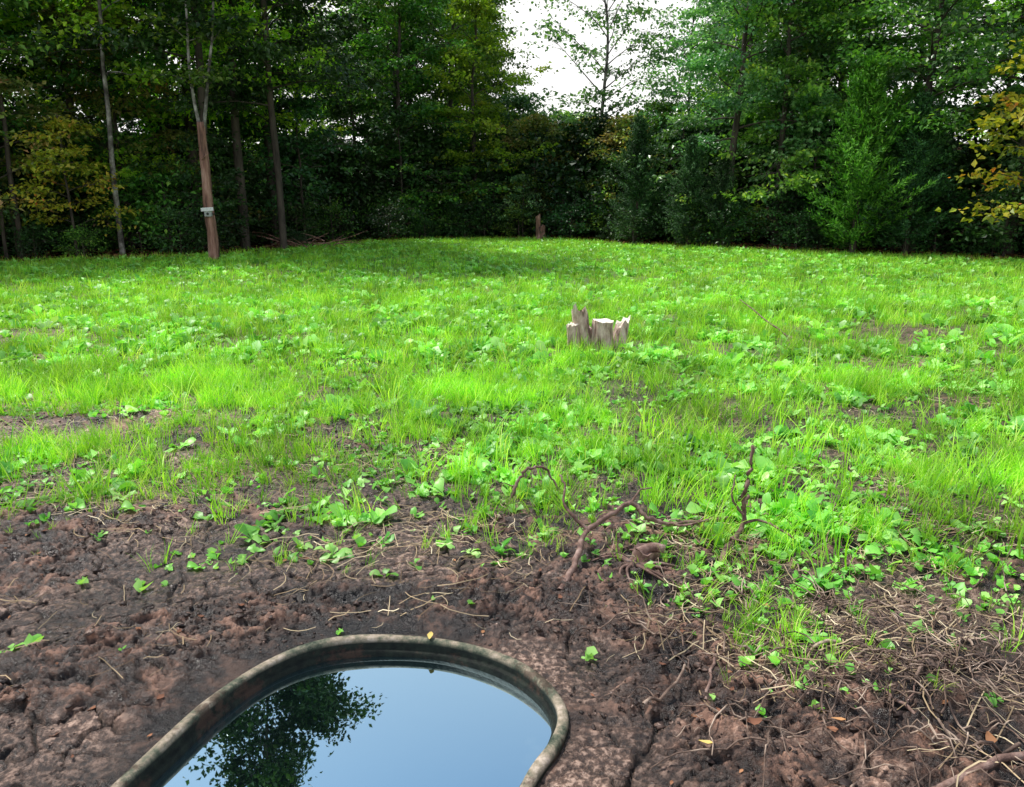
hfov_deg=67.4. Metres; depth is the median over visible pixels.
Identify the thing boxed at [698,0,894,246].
maple tree
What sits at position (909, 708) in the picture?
fallen branch
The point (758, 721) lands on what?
fallen leaves
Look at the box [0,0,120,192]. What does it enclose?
maple tree
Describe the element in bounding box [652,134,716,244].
cedar tree
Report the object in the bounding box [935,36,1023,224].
maple sapling
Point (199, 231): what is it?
undergrowth
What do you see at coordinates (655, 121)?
young tree
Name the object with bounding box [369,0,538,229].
maple tree
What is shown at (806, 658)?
dry straw
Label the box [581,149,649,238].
young tree
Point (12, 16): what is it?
maple tree
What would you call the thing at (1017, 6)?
maple tree
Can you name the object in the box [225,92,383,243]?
young tree
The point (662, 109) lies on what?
young tree
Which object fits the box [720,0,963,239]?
maple tree
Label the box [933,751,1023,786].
fallen branch
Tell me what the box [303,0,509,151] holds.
maple tree
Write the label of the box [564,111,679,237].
young tree
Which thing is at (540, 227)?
tree stump
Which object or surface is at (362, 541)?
clover
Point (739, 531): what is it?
fallen branch
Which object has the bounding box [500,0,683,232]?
ash tree
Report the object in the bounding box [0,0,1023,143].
sky
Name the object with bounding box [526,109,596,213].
young tree
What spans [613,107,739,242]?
young tree
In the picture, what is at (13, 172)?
young tree
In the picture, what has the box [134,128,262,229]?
young tree
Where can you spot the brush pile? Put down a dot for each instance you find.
(296, 244)
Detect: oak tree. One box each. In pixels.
[3,0,374,247]
[144,0,400,248]
[632,0,851,246]
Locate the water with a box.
[150,657,550,786]
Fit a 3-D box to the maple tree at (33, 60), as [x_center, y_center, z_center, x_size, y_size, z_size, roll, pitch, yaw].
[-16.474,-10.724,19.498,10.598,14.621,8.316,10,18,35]
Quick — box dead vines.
[559,499,1023,786]
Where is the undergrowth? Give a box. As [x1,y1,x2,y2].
[0,148,1023,259]
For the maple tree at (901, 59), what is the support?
on the ground at (112, 743)
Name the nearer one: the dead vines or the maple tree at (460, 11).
the dead vines
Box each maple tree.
[0,0,84,82]
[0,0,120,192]
[0,0,174,139]
[0,0,212,248]
[2,0,276,250]
[18,0,283,246]
[46,1,292,240]
[140,0,358,248]
[159,0,385,240]
[289,14,409,232]
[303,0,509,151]
[310,0,520,236]
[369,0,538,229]
[403,0,561,234]
[420,28,540,191]
[639,0,825,237]
[696,0,900,243]
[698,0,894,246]
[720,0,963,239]
[757,0,937,213]
[802,0,1023,250]
[844,0,1023,253]
[940,0,1023,189]
[979,99,1023,191]
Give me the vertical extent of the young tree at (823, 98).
5.178 m
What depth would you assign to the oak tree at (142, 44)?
19.50 m
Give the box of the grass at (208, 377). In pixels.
[0,235,1023,692]
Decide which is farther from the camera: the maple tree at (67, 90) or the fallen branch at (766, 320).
the maple tree at (67, 90)
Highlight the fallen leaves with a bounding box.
[0,233,1023,785]
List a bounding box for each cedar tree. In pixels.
[603,112,681,243]
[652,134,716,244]
[691,152,753,245]
[797,52,937,252]
[849,89,990,252]
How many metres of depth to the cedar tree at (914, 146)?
20.64 m
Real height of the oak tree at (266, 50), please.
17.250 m
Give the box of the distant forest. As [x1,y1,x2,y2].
[0,0,1023,255]
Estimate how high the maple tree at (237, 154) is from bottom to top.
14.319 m
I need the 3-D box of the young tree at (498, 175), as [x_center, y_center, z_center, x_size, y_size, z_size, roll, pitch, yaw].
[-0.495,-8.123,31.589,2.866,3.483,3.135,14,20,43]
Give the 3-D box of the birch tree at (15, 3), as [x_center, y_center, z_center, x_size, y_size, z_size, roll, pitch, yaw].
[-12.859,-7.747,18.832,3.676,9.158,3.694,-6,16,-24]
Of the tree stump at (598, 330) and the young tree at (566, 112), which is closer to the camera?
the tree stump at (598, 330)
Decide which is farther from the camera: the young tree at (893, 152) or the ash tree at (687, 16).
the ash tree at (687, 16)
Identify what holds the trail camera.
attached to the forked tree at (212, 238)
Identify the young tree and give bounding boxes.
[0,139,36,228]
[48,120,168,228]
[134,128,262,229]
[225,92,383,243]
[341,105,445,237]
[467,154,526,233]
[471,91,565,223]
[476,111,577,234]
[497,174,547,236]
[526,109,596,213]
[535,113,633,216]
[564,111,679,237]
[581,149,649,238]
[611,110,705,236]
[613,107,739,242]
[622,99,714,191]
[740,87,871,245]
[833,122,964,249]
[991,147,1023,218]
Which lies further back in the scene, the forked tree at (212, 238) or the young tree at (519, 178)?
the young tree at (519, 178)
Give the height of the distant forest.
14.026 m
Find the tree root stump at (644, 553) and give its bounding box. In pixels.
[591,542,682,581]
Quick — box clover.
[0,345,1023,717]
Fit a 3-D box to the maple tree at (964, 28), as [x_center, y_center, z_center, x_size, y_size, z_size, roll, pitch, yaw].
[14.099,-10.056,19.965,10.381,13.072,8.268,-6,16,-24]
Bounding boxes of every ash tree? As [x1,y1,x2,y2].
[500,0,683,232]
[611,1,764,130]
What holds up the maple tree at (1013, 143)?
on the ground at (112, 743)
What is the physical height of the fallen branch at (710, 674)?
0.031 m
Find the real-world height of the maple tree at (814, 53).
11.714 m
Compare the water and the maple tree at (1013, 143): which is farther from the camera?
the maple tree at (1013, 143)
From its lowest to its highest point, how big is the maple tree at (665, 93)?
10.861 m
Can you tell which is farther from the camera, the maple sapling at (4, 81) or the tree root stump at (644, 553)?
the maple sapling at (4, 81)
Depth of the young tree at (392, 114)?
29.19 m
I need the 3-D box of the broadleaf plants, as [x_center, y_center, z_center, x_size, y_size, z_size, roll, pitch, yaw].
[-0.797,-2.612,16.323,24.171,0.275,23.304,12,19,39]
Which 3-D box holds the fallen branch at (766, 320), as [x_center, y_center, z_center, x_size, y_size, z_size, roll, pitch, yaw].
[3.022,-0.903,9.211,0.027,0.345,0.967,-6,15,-20]
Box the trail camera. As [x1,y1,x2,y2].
[201,207,215,216]
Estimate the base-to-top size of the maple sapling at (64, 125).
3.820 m
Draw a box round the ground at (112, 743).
[0,143,1023,786]
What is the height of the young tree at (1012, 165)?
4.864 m
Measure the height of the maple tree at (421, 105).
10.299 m
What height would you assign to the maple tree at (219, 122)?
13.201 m
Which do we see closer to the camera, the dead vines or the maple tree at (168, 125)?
the dead vines
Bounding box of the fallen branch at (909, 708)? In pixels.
[862,682,949,745]
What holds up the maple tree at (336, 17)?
on the ground at (112, 743)
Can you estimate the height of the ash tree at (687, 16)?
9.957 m
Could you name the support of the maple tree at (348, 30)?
on the ground at (112, 743)
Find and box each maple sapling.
[0,68,98,258]
[0,109,142,256]
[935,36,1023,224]
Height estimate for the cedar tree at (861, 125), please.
5.428 m
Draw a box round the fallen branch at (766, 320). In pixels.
[740,299,790,338]
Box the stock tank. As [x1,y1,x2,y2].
[110,634,568,786]
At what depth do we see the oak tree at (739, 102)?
23.69 m
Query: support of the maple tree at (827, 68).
on the ground at (112, 743)
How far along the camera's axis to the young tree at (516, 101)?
33.84 m
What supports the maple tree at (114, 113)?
on the ground at (112, 743)
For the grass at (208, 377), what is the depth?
6.49 m
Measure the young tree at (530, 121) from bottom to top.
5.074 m
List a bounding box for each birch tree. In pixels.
[0,0,66,258]
[19,0,175,254]
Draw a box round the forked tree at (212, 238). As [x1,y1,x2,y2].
[111,0,264,258]
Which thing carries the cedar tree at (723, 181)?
on the ground at (112, 743)
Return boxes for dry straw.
[0,320,1023,786]
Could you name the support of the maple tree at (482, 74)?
on the ground at (112, 743)
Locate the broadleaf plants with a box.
[0,236,1023,596]
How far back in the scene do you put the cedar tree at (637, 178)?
25.98 m
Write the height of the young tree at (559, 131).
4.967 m
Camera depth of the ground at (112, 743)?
3.11 m
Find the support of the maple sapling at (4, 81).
on the ground at (112, 743)
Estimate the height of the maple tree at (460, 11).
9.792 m
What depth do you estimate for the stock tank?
2.61 m
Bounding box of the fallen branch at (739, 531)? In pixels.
[718,445,795,567]
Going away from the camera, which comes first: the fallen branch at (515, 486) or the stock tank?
the stock tank
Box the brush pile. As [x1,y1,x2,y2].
[247,231,364,248]
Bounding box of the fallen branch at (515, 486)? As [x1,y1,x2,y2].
[501,465,557,503]
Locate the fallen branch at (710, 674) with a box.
[704,643,729,698]
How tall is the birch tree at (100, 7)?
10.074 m
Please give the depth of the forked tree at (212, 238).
18.98 m
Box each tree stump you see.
[535,214,546,238]
[566,304,629,350]
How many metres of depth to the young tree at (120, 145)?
21.46 m

